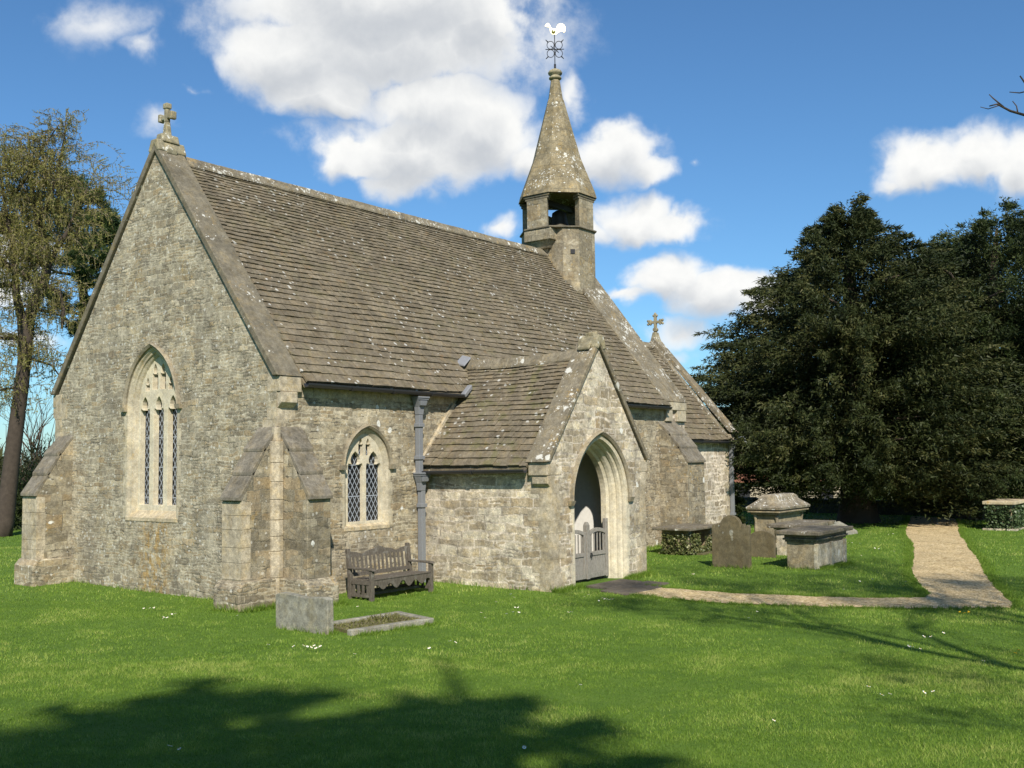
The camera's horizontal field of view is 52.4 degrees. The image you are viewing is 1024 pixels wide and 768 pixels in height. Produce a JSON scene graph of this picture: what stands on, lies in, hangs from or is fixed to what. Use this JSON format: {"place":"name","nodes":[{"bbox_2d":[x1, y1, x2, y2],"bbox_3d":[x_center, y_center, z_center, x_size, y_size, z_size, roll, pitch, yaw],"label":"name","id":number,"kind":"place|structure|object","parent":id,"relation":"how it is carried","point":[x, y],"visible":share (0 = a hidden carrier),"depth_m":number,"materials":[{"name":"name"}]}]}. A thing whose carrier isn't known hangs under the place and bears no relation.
{"place":"outdoors","nodes":[
{"label":"outdoors","id":0,"kind":"place"},
{"bbox_2d":[0,495,1023,767],"bbox_3d":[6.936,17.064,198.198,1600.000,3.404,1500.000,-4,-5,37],"label":"lawn","id":1,"kind":"structure","parent":0,"point":[320,697],"depth_m":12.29,"materials":[{"name":"green plant"}]},
{"bbox_2d":[0,441,27,472],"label":"bush","id":2,"kind":"object","parent":1,"relation":"on","point":[1,465],"visible":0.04,"depth_m":47.62,"materials":[{"name":"green plant"}]},
{"bbox_2d":[0,437,43,529],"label":"bush","id":3,"kind":"object","parent":1,"relation":"on","point":[22,485],"visible":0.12,"depth_m":41.17,"materials":[{"name":"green plant"}]},
{"bbox_2d":[1,387,52,465],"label":"bare tree","id":4,"kind":"object","parent":1,"relation":"on","point":[33,434],"visible":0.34,"depth_m":53.96,"materials":[{"name":"brown plant"}]},
{"bbox_2d":[3,420,54,474],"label":"bush","id":5,"kind":"object","parent":1,"relation":"on","point":[25,455],"visible":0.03,"depth_m":49.40,"materials":[{"name":"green plant"}]},
{"bbox_2d":[20,426,53,474],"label":"bush","id":6,"kind":"object","parent":1,"relation":"on","point":[40,452],"visible":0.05,"depth_m":47.53,"materials":[{"name":"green plant"}]},
{"bbox_2d":[2,166,121,338],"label":"pine tree","id":7,"kind":"object","parent":1,"relation":"on","point":[115,223],"visible":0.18,"depth_m":44.22,"materials":[{"name":"green plant"}]},
{"bbox_2d":[0,108,137,536],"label":"larch tree","id":8,"kind":"object","parent":1,"relation":"on","point":[48,182],"visible":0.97,"depth_m":38.01,"materials":[{"name":"green plant"}]},
{"bbox_2d":[276,592,333,634],"bbox_3d":[-3.153,3.628,15.776,1.170,0.865,0.147,-4,-5,37],"label":"headstone","id":9,"kind":"object","parent":1,"relation":"on","point":[303,612],"visible":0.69,"depth_m":15.69,"materials":[{"name":"grey stone"}]},
{"bbox_2d":[14,68,738,612],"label":"church","id":10,"kind":"structure","parent":1,"relation":"on","point":[264,390],"depth_m":21.79,"materials":[{"name":"stone"}]},
{"bbox_2d":[120,343,181,522],"bbox_3d":[-7.316,0.981,21.400,2.060,3.655,0.412,-4,-5,37],"label":"window","id":11,"kind":"structure","parent":10,"relation":"in","point":[151,404],"depth_m":21.59,"materials":[{"name":"stone"}]},
{"bbox_2d":[339,425,396,531],"bbox_3d":[-2.929,1.858,20.756,0.277,2.081,1.520,-4,-5,37],"label":"window","id":12,"kind":"structure","parent":10,"relation":"in","point":[367,459],"depth_m":20.83,"materials":[{"name":"stone"}]},
{"bbox_2d":[545,23,564,67],"bbox_3d":[1.412,-10.963,33.823,0.589,1.592,0.365,2,-5,-31],"label":"weathervane","id":13,"kind":"object","parent":10,"relation":"on","point":[559,28],"visible":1,"depth_m":33.83,"materials":[{"name":"metal"}]},
{"bbox_2d":[567,430,634,585],"bbox_3d":[1.679,2.692,21.664,0.620,3.433,2.460,-4,-5,37],"label":"doorway","id":14,"kind":"structure","parent":10,"relation":"in","point":[610,464],"depth_m":22.31,"materials":[{"name":"stone"}]},
{"bbox_2d":[334,611,433,635],"bbox_3d":[-2.112,3.783,16.205,0.962,0.389,1.675,-5,-6,44],"label":"kerbed grave","id":15,"kind":"object","parent":1,"relation":"on","point":[357,625],"visible":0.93,"depth_m":16.20,"materials":[{"name":"stone"}]},
{"bbox_2d":[345,542,434,601],"bbox_3d":[-2.309,3.601,19.864,0.745,0.992,1.730,-4,-5,37],"label":"bench","id":16,"kind":"object","parent":1,"relation":"on","point":[409,576],"visible":0.98,"depth_m":19.81,"materials":[{"name":"grey wood"}]},
{"bbox_2d":[0,438,1021,499],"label":"woodland","id":17,"kind":"object","parent":1,"relation":"on","point":[1,452],"depth_m":96.96,"materials":[{"name":"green plant"}]},
{"bbox_2d":[586,579,668,595],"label":"paving","id":18,"kind":"structure","parent":1,"relation":"on","point":[627,587],"depth_m":20.51,"materials":[{"name":"stone"}]},
{"bbox_2d":[652,523,712,555],"bbox_3d":[4.827,4.260,27.895,1.409,0.900,1.956,-4,-5,37],"label":"table tomb","id":19,"kind":"object","parent":1,"relation":"on","point":[684,539],"visible":0.89,"depth_m":27.36,"materials":[{"name":"plant"}]},
{"bbox_2d":[712,515,751,568],"bbox_3d":[5.058,3.754,23.958,0.930,1.450,0.149,-4,-5,37],"label":"headstone","id":20,"kind":"object","parent":1,"relation":"on","point":[731,539],"visible":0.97,"depth_m":23.90,"materials":[{"name":"grey stone"}]},
{"bbox_2d":[734,467,748,523],"bbox_3d":[7.822,4.546,37.194,1.408,3.196,1.488,-4,-5,37],"label":"yew bush","id":21,"kind":"object","parent":1,"relation":"on","point":[739,502],"visible":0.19,"depth_m":36.95,"materials":[{"name":"green plant"}]},
{"bbox_2d":[751,531,775,557],"bbox_3d":[6.342,4.146,26.282,0.660,0.860,0.135,-4,-5,37],"label":"headstone","id":22,"kind":"object","parent":1,"relation":"on","point":[763,543],"visible":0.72,"depth_m":26.23,"materials":[{"name":"grey stone"}]},
{"bbox_2d":[746,493,809,547],"bbox_3d":[7.671,3.985,29.858,1.040,1.650,2.220,-4,-5,37],"label":"chest tomb","id":23,"kind":"object","parent":1,"relation":"on","point":[765,510],"visible":0.56,"depth_m":29.25,"materials":[{"name":"stone"}]},
{"bbox_2d":[734,474,839,498],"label":"house","id":24,"kind":"structure","parent":1,"relation":"on","point":[748,494],"depth_m":65.03,"materials":[{"name":"brick"}]},
{"bbox_2d":[738,487,749,496],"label":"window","id":25,"kind":"structure","parent":24,"relation":"in","point":[748,495],"depth_m":65.01,"materials":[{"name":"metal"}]},
{"bbox_2d":[767,519,835,555],"bbox_3d":[7.634,4.132,27.316,1.068,1.000,2.208,-4,-5,37],"label":"chest tomb","id":26,"kind":"object","parent":1,"relation":"on","point":[781,546],"visible":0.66,"depth_m":26.75,"materials":[{"name":"stone"}]},
{"bbox_2d":[776,525,852,569],"bbox_3d":[7.082,3.890,24.201,1.047,1.060,2.247,-4,-5,37],"label":"chest tomb","id":27,"kind":"object","parent":1,"relation":"on","point":[813,546],"visible":0.91,"depth_m":23.60,"materials":[{"name":"grey stone"}]},
{"bbox_2d":[832,521,857,534],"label":"ledger slab","id":28,"kind":"structure","parent":1,"relation":"on","point":[849,532],"depth_m":33.34,"materials":[{"name":"grey stone"}]},
{"bbox_2d":[741,497,957,516],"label":"boundary wall","id":29,"kind":"structure","parent":1,"relation":"on","point":[881,511],"depth_m":43.34,"materials":[{"name":"grey stone"}]},
{"bbox_2d":[689,191,1023,525],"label":"yew tree","id":30,"kind":"object","parent":1,"relation":"on","point":[778,392],"visible":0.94,"depth_m":36.35,"materials":[{"name":"green plant"}]},
{"bbox_2d":[830,195,1023,524],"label":"yew tree","id":31,"kind":"object","parent":1,"relation":"on","point":[994,265],"visible":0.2,"depth_m":38.78,"materials":[{"name":"green plant"}]},
{"bbox_2d":[981,75,1023,115],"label":"ash tree","id":32,"kind":"object","parent":1,"relation":"on","point":[1007,109],"visible":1,"depth_m":10.21,"materials":[{"name":"brown plant"}]},
{"bbox_2d":[982,499,1023,530],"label":"chest tomb","id":33,"kind":"object","parent":1,"relation":"on","point":[1005,514],"visible":0.98,"depth_m":34.12,"materials":[{"name":"green plant"}]},
{"bbox_2d":[993,479,1023,498],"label":"bramble thicket","id":34,"kind":"object","parent":1,"relation":"on","point":[1012,495],"visible":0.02,"depth_m":53.30,"materials":[{"name":"green plant"}]},
{"bbox_2d":[0,0,1023,459],"label":"sky","id":35,"kind":"structure","parent":0,"point":[709,134],"materials":[{"name":"blue"}]},
{"bbox_2d":[635,516,1012,608],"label":"gravel path","id":36,"kind":"structure","parent":0,"point":[947,569],"depth_m":20.11,"materials":[{"name":"beige gravel"}]}
]}

